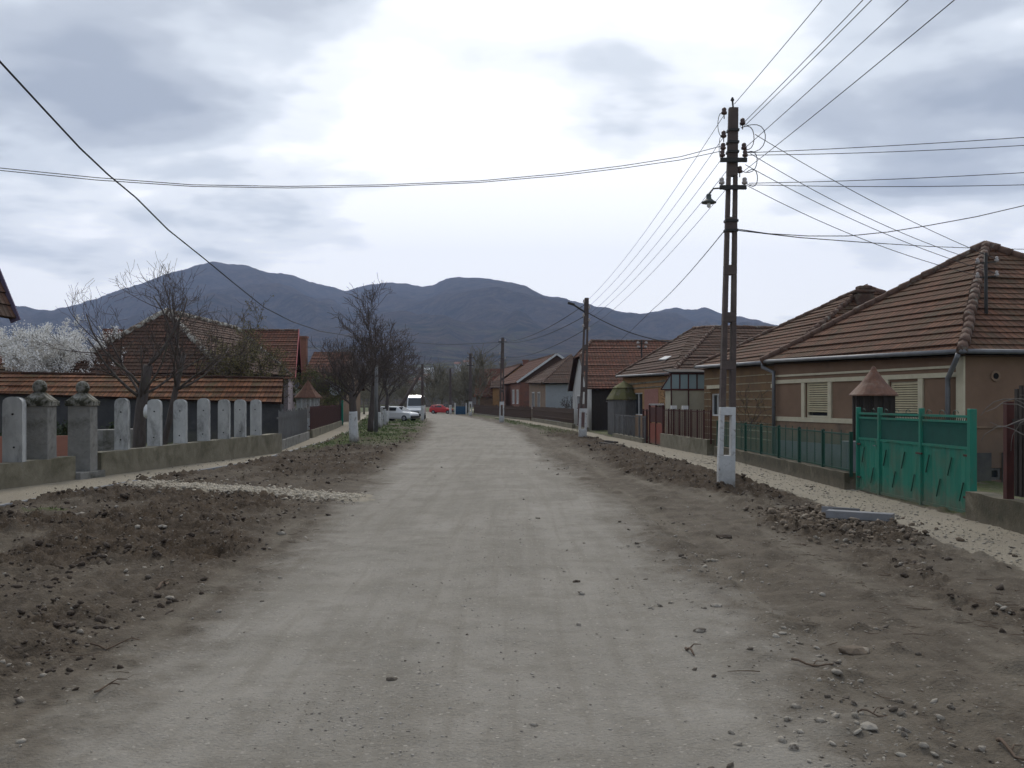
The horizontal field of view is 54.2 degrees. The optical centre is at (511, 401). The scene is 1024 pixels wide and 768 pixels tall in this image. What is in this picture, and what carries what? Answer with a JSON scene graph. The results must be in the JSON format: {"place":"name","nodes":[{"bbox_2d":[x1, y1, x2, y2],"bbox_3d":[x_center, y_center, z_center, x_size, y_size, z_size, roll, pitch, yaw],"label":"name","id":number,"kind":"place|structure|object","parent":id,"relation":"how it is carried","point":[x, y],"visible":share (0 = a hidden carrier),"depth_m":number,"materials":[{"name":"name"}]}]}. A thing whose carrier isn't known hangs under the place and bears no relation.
{"place":"outdoors","nodes":[
{"label":"outdoors","id":0,"kind":"place"},
{"bbox_2d":[123,477,365,504],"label":"white gravel","id":1,"kind":"structure","parent":0,"point":[221,487],"depth_m":20.77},
{"bbox_2d":[300,336,308,374],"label":"chimney stack","id":2,"kind":"object","parent":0,"point":[304,346],"visible":0.54,"depth_m":97.60,"materials":[{"name":"red brick"}]},
{"bbox_2d":[0,261,778,407],"bbox_3d":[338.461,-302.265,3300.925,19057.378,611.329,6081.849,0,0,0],"label":"hills","id":3,"kind":"structure","parent":0,"point":[463,313],"depth_m":2879.95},
{"bbox_2d":[34,412,862,767],"bbox_3d":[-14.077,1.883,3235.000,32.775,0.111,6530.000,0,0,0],"label":"road","id":4,"kind":"structure","parent":0,"point":[324,606],"depth_m":7.45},
{"bbox_2d":[429,405,453,413],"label":"red car","id":5,"kind":"object","parent":4,"relation":"on","point":[433,409],"visible":0.78,"depth_m":155.35,"materials":[{"name":"red paint"}]},
{"bbox_2d":[0,408,1023,767],"bbox_3d":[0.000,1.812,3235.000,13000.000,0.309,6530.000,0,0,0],"label":"ground","id":6,"kind":"structure","parent":0,"point":[46,728],"depth_m":10.44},
{"bbox_2d":[0,269,20,322],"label":"bargeboard house","id":7,"kind":"structure","parent":6,"relation":"on","point":[8,309],"depth_m":21.95,"materials":[{"name":"tile"}]},
{"bbox_2d":[0,436,67,462],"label":"garden wall","id":8,"kind":"structure","parent":6,"relation":"on","point":[62,445],"depth_m":31.27,"materials":[{"name":"brick"}]},
{"bbox_2d":[0,397,75,489],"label":"concrete fence","id":9,"kind":"object","parent":6,"relation":"on","point":[17,469],"visible":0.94,"depth_m":22.31,"materials":[{"name":"paint"}]},
{"bbox_2d":[24,380,59,459],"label":"gate pillar","id":10,"kind":"structure","parent":6,"relation":"on","point":[41,431],"depth_m":23.34,"materials":[{"name":"concrete"}]},
{"bbox_2d":[56,420,67,435],"bbox_3d":[-15.220,1.318,33.033,1.957,1.597,1.957,0,0,-13],"label":"evergreen shrub","id":11,"kind":"object","parent":6,"relation":"on","point":[63,431],"visible":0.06,"depth_m":32.79,"materials":[{"name":"green plant"}]},
{"bbox_2d":[0,313,124,372],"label":"blossom tree","id":12,"kind":"object","parent":6,"relation":"on","point":[41,358],"visible":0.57,"depth_m":50.42,"materials":[{"name":"grey plant"}]},
{"bbox_2d":[65,381,99,470],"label":"gate pillar","id":13,"kind":"structure","parent":6,"relation":"on","point":[82,404],"depth_m":24.81,"materials":[{"name":"concrete"}]},
{"bbox_2d":[76,470,104,479],"bbox_3d":[-10.742,1.880,24.891,0.700,0.300,1.102,0,0,9],"label":"doorstep","id":14,"kind":"object","parent":6,"relation":"on","point":[80,475],"visible":0.28,"depth_m":24.75,"materials":[{"name":"concrete"}]},
{"bbox_2d":[97,428,132,450],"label":"garden wall","id":15,"kind":"structure","parent":6,"relation":"on","point":[105,439],"depth_m":32.04,"materials":[{"name":"concrete"}]},
{"bbox_2d":[23,261,247,447],"bbox_3d":[-11.572,-1.120,31.320,6.467,6.385,3.633,0,0,0],"label":"bare tree","id":16,"kind":"object","parent":6,"relation":"on","point":[143,391],"visible":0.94,"depth_m":30.80,"materials":[{"name":"brown plant"}]},
{"bbox_2d":[0,371,283,442],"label":"outbuilding","id":17,"kind":"structure","parent":6,"relation":"on","point":[106,390],"depth_m":46.39,"materials":[{"name":"brown tile"}]},
{"bbox_2d":[54,308,292,411],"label":"old hipped house","id":18,"kind":"structure","parent":6,"relation":"on","point":[132,364],"depth_m":52.37,"materials":[{"name":"tile"}]},
{"bbox_2d":[0,432,346,506],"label":"kerb","id":19,"kind":"structure","parent":6,"relation":"on","point":[26,500],"depth_m":23.20,"materials":[{"name":"concrete"}]},
{"bbox_2d":[102,252,255,444],"bbox_3d":[-10.468,-1.418,32.036,5.020,6.974,5.055,0,0,0],"label":"bare tree","id":20,"kind":"object","parent":6,"relation":"on","point":[177,387],"visible":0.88,"depth_m":31.99,"materials":[{"name":"brown plant"}]},
{"bbox_2d":[0,412,368,503],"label":"footpath","id":21,"kind":"structure","parent":6,"relation":"on","point":[18,493],"depth_m":24.98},
{"bbox_2d":[97,398,281,475],"bbox_3d":[-9.730,1.046,31.413,0.437,2.308,12.062,0,0,9],"label":"concrete fence","id":22,"kind":"object","parent":6,"relation":"on","point":[122,457],"visible":0.94,"depth_m":29.97,"materials":[{"name":"paint"}]},
{"bbox_2d":[124,329,301,411],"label":"pink house","id":23,"kind":"structure","parent":6,"relation":"on","point":[286,338],"depth_m":70.48,"materials":[{"name":"tile"}]},
{"bbox_2d":[192,293,300,403],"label":"young tree","id":24,"kind":"object","parent":6,"relation":"on","point":[238,366],"visible":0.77,"depth_m":49.66,"materials":[{"name":"brown plant"}]},
{"bbox_2d":[120,432,412,501],"bbox_3d":[-7.193,1.854,39.638,5.537,0.152,42.040,0,0,-4],"label":"gravel strip","id":25,"kind":"object","parent":6,"relation":"on","point":[130,481],"visible":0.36,"depth_m":21.00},
{"bbox_2d":[277,407,309,449],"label":"picket fence","id":26,"kind":"object","parent":6,"relation":"on","point":[292,427],"visible":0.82,"depth_m":43.77,"materials":[{"name":"concrete"}]},
{"bbox_2d":[23,418,572,510],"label":"grass","id":27,"kind":"structure","parent":6,"relation":"on","point":[396,425],"depth_m":65.13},
{"bbox_2d":[294,380,321,431],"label":"well house","id":28,"kind":"structure","parent":6,"relation":"on","point":[305,392],"depth_m":59.57,"materials":[{"name":"ceramic"}]},
{"bbox_2d":[293,361,348,410],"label":"green bush","id":29,"kind":"object","parent":6,"relation":"on","point":[330,398],"visible":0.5,"depth_m":73.75,"materials":[{"name":"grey plant"}]},
{"bbox_2d":[308,405,341,437],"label":"picket fence","id":30,"kind":"object","parent":6,"relation":"on","point":[324,419],"visible":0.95,"depth_m":60.52,"materials":[{"name":"paint"}]},
{"bbox_2d":[298,352,364,421],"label":"roadside house","id":31,"kind":"structure","parent":6,"relation":"on","point":[314,357],"depth_m":96.08,"materials":[{"name":"red ceramic"}]},
{"bbox_2d":[316,328,365,420],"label":"street tree","id":32,"kind":"object","parent":6,"relation":"on","point":[342,370],"visible":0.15,"depth_m":81.73,"materials":[{"name":"brown plant"}]},
{"bbox_2d":[307,315,390,441],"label":"street tree","id":33,"kind":"object","parent":6,"relation":"on","point":[352,393],"visible":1,"depth_m":46.38,"materials":[{"name":"brown plant"}]},
{"bbox_2d":[301,335,419,427],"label":"street tree","id":34,"kind":"object","parent":6,"relation":"on","point":[400,364],"visible":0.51,"depth_m":71.78,"materials":[{"name":"brown plant"}]},
{"bbox_2d":[374,365,377,431],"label":"wooden pole","id":35,"kind":"object","parent":6,"relation":"on","point":[376,406],"visible":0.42,"depth_m":59.28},
{"bbox_2d":[360,378,391,404],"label":"tree","id":36,"kind":"object","parent":6,"relation":"on","point":[366,396],"visible":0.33,"depth_m":138.53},
{"bbox_2d":[327,275,433,431],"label":"street tree","id":37,"kind":"object","parent":6,"relation":"on","point":[370,426],"visible":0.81,"depth_m":60.61,"materials":[{"name":"brown plant"}]},
{"bbox_2d":[356,337,426,423],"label":"street tree","id":38,"kind":"object","parent":6,"relation":"on","point":[389,395],"visible":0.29,"depth_m":83.91,"materials":[{"name":"brown plant"}]},
{"bbox_2d":[380,406,419,420],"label":"white estate car","id":39,"kind":"object","parent":6,"relation":"on","point":[401,412],"visible":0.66,"depth_m":96.19,"materials":[{"name":"grey paint"}]},
{"bbox_2d":[391,375,424,406],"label":"tree","id":40,"kind":"object","parent":6,"relation":"on","point":[402,391],"visible":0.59,"depth_m":150.31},
{"bbox_2d":[394,364,423,420],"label":"power pole","id":41,"kind":"object","parent":6,"relation":"on","point":[403,401],"visible":0.71,"depth_m":98.89,"materials":[{"name":"concrete"}]},
{"bbox_2d":[407,395,425,418],"bbox_3d":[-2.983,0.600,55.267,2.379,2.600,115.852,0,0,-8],"label":"white van","id":42,"kind":"object","parent":6,"relation":"on","point":[413,403],"visible":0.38,"depth_m":108.29,"materials":[{"name":"grey paint"}]},
{"bbox_2d":[409,365,448,404],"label":"tree","id":43,"kind":"object","parent":6,"relation":"on","point":[436,381],"visible":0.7,"depth_m":173.85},
{"bbox_2d":[420,359,462,404],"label":"tree","id":44,"kind":"object","parent":6,"relation":"on","point":[440,367],"visible":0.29,"depth_m":184.44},
{"bbox_2d":[449,368,451,413],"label":"power pole","id":45,"kind":"object","parent":6,"relation":"on","point":[450,400],"visible":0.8,"depth_m":149.90,"materials":[{"name":"wood"}]},
{"bbox_2d":[428,364,475,405],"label":"tree","id":46,"kind":"object","parent":6,"relation":"on","point":[444,383],"visible":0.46,"depth_m":170.92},
{"bbox_2d":[446,358,485,412],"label":"tree","id":47,"kind":"object","parent":6,"relation":"on","point":[467,393],"visible":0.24,"depth_m":164.15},
{"bbox_2d":[467,353,473,415],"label":"power pole","id":48,"kind":"object","parent":6,"relation":"on","point":[470,364],"visible":0.91,"depth_m":133.33,"materials":[{"name":"concrete"}]},
{"bbox_2d":[454,343,504,404],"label":"tree","id":49,"kind":"object","parent":6,"relation":"on","point":[477,371],"visible":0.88,"depth_m":150.32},
{"bbox_2d":[474,369,504,405],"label":"house","id":50,"kind":"structure","parent":6,"relation":"on","point":[485,399],"depth_m":159.07,"materials":[{"name":"red ceramic"}]},
{"bbox_2d":[490,381,502,405],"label":"house","id":51,"kind":"structure","parent":6,"relation":"on","point":[495,386],"depth_m":130.40,"materials":[{"name":"ceramic"}]},
{"bbox_2d":[473,404,530,420],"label":"board fence","id":52,"kind":"object","parent":6,"relation":"on","point":[516,412],"visible":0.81,"depth_m":114.76,"materials":[{"name":"paint"}]},
{"bbox_2d":[498,338,506,421],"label":"power pole","id":53,"kind":"object","parent":6,"relation":"on","point":[501,418],"visible":0.96,"depth_m":91.25,"materials":[{"name":"wood"}]},
{"bbox_2d":[0,61,499,344],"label":"overhead wire","id":54,"kind":"object","parent":53,"relation":"attached to","point":[43,108],"visible":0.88,"depth_m":24.32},
{"bbox_2d":[489,360,528,383],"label":"brick house","id":55,"kind":"structure","parent":6,"relation":"on","point":[509,370],"depth_m":155.92,"materials":[{"name":"red ceramic"}]},
{"bbox_2d":[0,430,1023,707],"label":"earth clods","id":56,"kind":"object","parent":6,"relation":"on","point":[156,552],"visible":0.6,"depth_m":12.59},
{"bbox_2d":[0,442,1023,767],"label":"loose stones","id":57,"kind":"object","parent":6,"relation":"on","point":[904,732],"visible":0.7,"depth_m":7.07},
{"bbox_2d":[501,353,563,407],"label":"brick house","id":58,"kind":"structure","parent":6,"relation":"on","point":[516,390],"depth_m":125.40,"materials":[{"name":"red ceramic"}]},
{"bbox_2d":[525,354,573,421],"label":"grey house","id":59,"kind":"structure","parent":6,"relation":"on","point":[548,387],"depth_m":97.03,"materials":[{"name":"paint"}]},
{"bbox_2d":[531,407,574,428],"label":"board fence","id":60,"kind":"object","parent":6,"relation":"on","point":[561,415],"visible":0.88,"depth_m":80.96,"materials":[{"name":"paint"}]},
{"bbox_2d":[568,298,590,436],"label":"power pole","id":61,"kind":"object","parent":6,"relation":"on","point":[583,432],"visible":0.97,"depth_m":51.20,"materials":[{"name":"concrete"}]},
{"bbox_2d":[576,404,588,431],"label":"board fence","id":62,"kind":"object","parent":6,"relation":"on","point":[582,420],"visible":0.41,"depth_m":65.55,"materials":[{"name":"paint"}]},
{"bbox_2d":[568,339,670,429],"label":"red roofed house","id":63,"kind":"structure","parent":6,"relation":"on","point":[605,366],"depth_m":69.40,"materials":[{"name":"tile"}]},
{"bbox_2d":[606,380,636,434],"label":"well house","id":64,"kind":"structure","parent":6,"relation":"on","point":[621,398],"depth_m":56.10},
{"bbox_2d":[612,414,645,442],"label":"fence","id":65,"kind":"object","parent":6,"relation":"on","point":[639,438],"visible":0.69,"depth_m":49.42,"materials":[{"name":"metal"}]},
{"bbox_2d":[642,409,651,443],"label":"rusty posts","id":66,"kind":"object","parent":6,"relation":"on","point":[646,410],"visible":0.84,"depth_m":45.71,"materials":[{"name":"brown metal"}]},
{"bbox_2d":[649,403,663,444],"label":"red gate","id":67,"kind":"structure","parent":6,"relation":"on","point":[656,417],"depth_m":43.67,"materials":[{"name":"paint"}]},
{"bbox_2d":[661,369,703,437],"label":"glazed porch","id":68,"kind":"object","parent":6,"relation":"on","point":[693,400],"visible":0.69,"depth_m":43.60,"materials":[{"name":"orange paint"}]},
{"bbox_2d":[660,406,714,454],"bbox_3d":[6.720,1.180,38.850,0.280,2.040,7.181,0,0,-5],"label":"rusty fence","id":69,"kind":"object","parent":6,"relation":"on","point":[692,444],"visible":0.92,"depth_m":37.94,"materials":[{"name":"paint"}]},
{"bbox_2d":[615,325,775,436],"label":"patched house","id":70,"kind":"structure","parent":6,"relation":"on","point":[645,377],"depth_m":52.78,"materials":[{"name":"tile"}]},
{"bbox_2d":[635,393,641,414],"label":"window","id":71,"kind":"structure","parent":70,"relation":"in","point":[639,395],"depth_m":55.32,"materials":[{"name":"white paint"}]},
{"bbox_2d":[701,97,765,486],"bbox_3d":[4.761,-2.195,21.903,1.494,8.990,0.552,0,0,-20],"label":"power pole","id":72,"kind":"object","parent":6,"relation":"on","point":[726,463],"visible":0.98,"depth_m":21.90,"materials":[{"name":"concrete"}]},
{"bbox_2d":[0,150,724,187],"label":"overhead wire","id":73,"kind":"object","parent":72,"relation":"attached to","point":[355,186],"visible":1,"depth_m":20.48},
{"bbox_2d":[1,144,727,186],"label":"overhead wire","id":74,"kind":"object","parent":72,"relation":"attached to","point":[355,185],"visible":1,"depth_m":20.45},
{"bbox_2d":[740,0,862,125],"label":"overhead wire","id":75,"kind":"object","parent":72,"relation":"attached to","point":[804,60],"visible":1,"depth_m":17.17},
{"bbox_2d":[747,0,871,123],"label":"overhead wire","id":76,"kind":"object","parent":72,"relation":"attached to","point":[810,61],"visible":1,"depth_m":17.18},
{"bbox_2d":[745,0,907,147],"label":"overhead wire","id":77,"kind":"object","parent":72,"relation":"attached to","point":[833,68],"visible":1,"depth_m":16.05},
{"bbox_2d":[742,0,954,172],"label":"overhead wire","id":78,"kind":"object","parent":72,"relation":"attached to","point":[858,79],"visible":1,"depth_m":14.91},
{"bbox_2d":[739,230,966,247],"bbox_3d":[12.723,-4.942,31.723,1.841,2.303,24.449,0,0,43],"label":"overhead wire","id":79,"kind":"object","parent":72,"relation":"attached to","point":[847,241],"visible":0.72,"depth_m":28.50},
{"bbox_2d":[747,185,975,274],"bbox_3d":[8.382,-3.949,23.445,7.052,1.617,0.015,0,0,-24],"label":"overhead wire","id":80,"kind":"object","parent":72,"relation":"attached to","point":[859,237],"visible":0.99,"depth_m":23.34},
{"bbox_2d":[750,153,976,260],"bbox_3d":[8.418,-4.480,23.445,6.989,1.962,0.015,0,0,-25],"label":"overhead wire","id":81,"kind":"object","parent":72,"relation":"attached to","point":[859,213],"visible":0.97,"depth_m":23.24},
{"bbox_2d":[739,205,1023,235],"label":"overhead wire","id":82,"kind":"object","parent":72,"relation":"attached to","point":[888,231],"visible":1,"depth_m":21.99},
{"bbox_2d":[748,137,1023,152],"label":"overhead wire","id":83,"kind":"object","parent":72,"relation":"attached to","point":[888,145],"visible":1,"depth_m":21.30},
{"bbox_2d":[748,145,1023,155],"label":"overhead wire","id":84,"kind":"object","parent":72,"relation":"attached to","point":[893,151],"visible":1,"depth_m":21.64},
{"bbox_2d":[749,172,1023,183],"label":"overhead wire","id":85,"kind":"object","parent":72,"relation":"attached to","point":[891,179],"visible":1,"depth_m":21.32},
{"bbox_2d":[750,184,1023,186],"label":"overhead wire","id":86,"kind":"object","parent":72,"relation":"attached to","point":[887,186],"visible":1,"depth_m":21.67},
{"bbox_2d":[468,409,1023,569],"bbox_3d":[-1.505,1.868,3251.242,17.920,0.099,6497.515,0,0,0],"label":"footpath","id":87,"kind":"structure","parent":6,"relation":"on","point":[966,526],"depth_m":18.11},
{"bbox_2d":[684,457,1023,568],"bbox_3d":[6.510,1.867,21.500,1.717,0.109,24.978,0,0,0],"label":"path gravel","id":88,"kind":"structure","parent":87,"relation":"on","point":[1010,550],"depth_m":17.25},
{"bbox_2d":[724,384,771,434],"bbox_3d":[7.879,0.701,33.025,1.642,2.700,1.425,0,0,-30],"label":"sapling","id":89,"kind":"object","parent":6,"relation":"on","point":[746,403],"visible":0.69,"depth_m":33.19,"materials":[{"name":"brown plant"}]},
{"bbox_2d":[714,420,855,489],"bbox_3d":[7.273,1.415,28.102,0.385,1.570,13.076,0,0,-1],"label":"fence","id":90,"kind":"object","parent":6,"relation":"on","point":[826,474],"visible":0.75,"depth_m":25.36,"materials":[{"name":"green paint"}]},
{"bbox_2d":[693,284,886,455],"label":"ochre house","id":91,"kind":"structure","parent":6,"relation":"on","point":[750,352],"depth_m":37.41,"materials":[{"name":"brown brick"}]},
{"bbox_2d":[712,394,718,415],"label":"window","id":92,"kind":"structure","parent":91,"relation":"in","point":[715,397],"depth_m":41.08,"materials":[{"name":"white paint"}]},
{"bbox_2d":[821,506,859,512],"bbox_3d":[5.348,1.768,16.250,0.200,0.200,0.979,0,0,44],"label":"concrete slab","id":93,"kind":"object","parent":6,"relation":"on","point":[824,508],"depth_m":15.96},
{"bbox_2d":[842,441,855,471],"bbox_3d":[7.546,1.440,22.300,0.300,1.120,0.350,0,0,0],"label":"meter box","id":94,"kind":"object","parent":6,"relation":"on","point":[854,455],"visible":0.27,"depth_m":22.12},
{"bbox_2d":[838,645,869,655],"bbox_3d":[2.620,1.921,7.662,0.235,0.094,0.162,0,0,9],"label":"stone","id":95,"kind":"object","parent":6,"relation":"on","point":[852,650],"visible":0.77,"depth_m":7.62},
{"bbox_2d":[860,721,877,730],"bbox_3d":[2.068,1.888,5.804,0.101,0.049,0.092,0,0,0],"label":"stone","id":96,"kind":"object","parent":6,"relation":"on","point":[868,726],"visible":0.91,"depth_m":5.78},
{"bbox_2d":[849,366,898,440],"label":"well house","id":97,"kind":"structure","parent":6,"relation":"on","point":[873,389],"depth_m":22.57,"materials":[{"name":"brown wood"}]},
{"bbox_2d":[742,499,1017,556],"bbox_3d":[4.986,1.845,15.667,2.774,0.282,7.245,0,0,0],"label":"stone rubble","id":98,"kind":"object","parent":6,"relation":"on","point":[799,514],"visible":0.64,"depth_m":14.71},
{"bbox_2d":[826,509,894,521],"bbox_3d":[5.340,1.749,15.350,0.982,0.124,0.200,0,0,31],"label":"concrete slab","id":99,"kind":"object","parent":98,"relation":"on","point":[861,515],"depth_m":15.26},
{"bbox_2d":[759,240,1023,481],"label":"brown house","id":100,"kind":"structure","parent":6,"relation":"on","point":[935,339],"depth_m":26.80,"materials":[{"name":"ceramic"}]},
{"bbox_2d":[807,382,826,417],"bbox_3d":[9.237,-0.048,30.073,0.105,1.058,1.384,0,0,-12],"label":"window","id":101,"kind":"structure","parent":100,"relation":"in","point":[816,392],"depth_m":30.12,"materials":[{"name":"beige plastic"}]},
{"bbox_2d":[891,381,917,418],"bbox_3d":[10.149,-0.031,25.722,0.105,0.966,1.292,0,0,-12],"label":"window","id":102,"kind":"structure","parent":100,"relation":"in","point":[907,398],"depth_m":25.68,"materials":[{"name":"beige plastic"}]},
{"bbox_2d":[975,253,998,313],"bbox_3d":[11.851,-2.569,24.850,0.624,2.272,0.350,0,0,0],"label":"roof mast","id":103,"kind":"object","parent":100,"relation":"on","point":[985,276],"visible":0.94,"depth_m":24.87,"materials":[{"name":"metal"}]},
{"bbox_2d":[746,165,995,273],"bbox_3d":[8.604,-4.198,23.445,7.524,2.034,0.015,0,0,-23],"label":"overhead wire","id":104,"kind":"object","parent":103,"relation":"attached to","point":[864,224],"visible":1,"depth_m":23.24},
{"bbox_2d":[755,134,995,258],"bbox_3d":[8.710,-4.711,23.445,7.330,2.344,0.015,0,0,-23],"label":"overhead wire","id":105,"kind":"object","parent":103,"relation":"attached to","point":[872,201],"visible":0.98,"depth_m":23.31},
{"bbox_2d":[856,407,976,512],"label":"green gate","id":106,"kind":"structure","parent":6,"relation":"on","point":[921,459],"depth_m":18.39,"materials":[{"name":"metal"}]},
{"bbox_2d":[858,408,876,493],"bbox_3d":[7.432,1.010,20.832,0.070,1.731,1.076,0,0,-2],"label":"side door","id":107,"kind":"structure","parent":106,"relation":"in","point":[867,426],"depth_m":20.90,"materials":[{"name":"green paint"}]},
{"bbox_2d":[965,385,1023,533],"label":"wooden fence","id":108,"kind":"object","parent":6,"relation":"on","point":[1005,511],"visible":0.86,"depth_m":14.95,"materials":[{"name":"orange paint"}]},
{"bbox_2d":[981,398,1023,445],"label":"climbing vine","id":109,"kind":"object","parent":108,"relation":"attached to","point":[1011,423],"visible":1,"depth_m":14.05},
{"bbox_2d":[996,737,1023,760],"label":"stick","id":110,"kind":"object","parent":6,"relation":"on","point":[1004,743],"visible":1,"depth_m":5.49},
{"bbox_2d":[0,0,1023,324],"label":"sky","id":111,"kind":"structure","parent":0,"point":[262,93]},
{"bbox_2d":[6,488,1023,733],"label":"plant debris","id":112,"kind":"object","parent":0,"point":[726,586],"visible":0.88,"depth_m":9.22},
{"bbox_2d":[186,513,1020,767],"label":"road grit","id":113,"kind":"object","parent":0,"point":[400,751],"visible":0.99,"depth_m":6.38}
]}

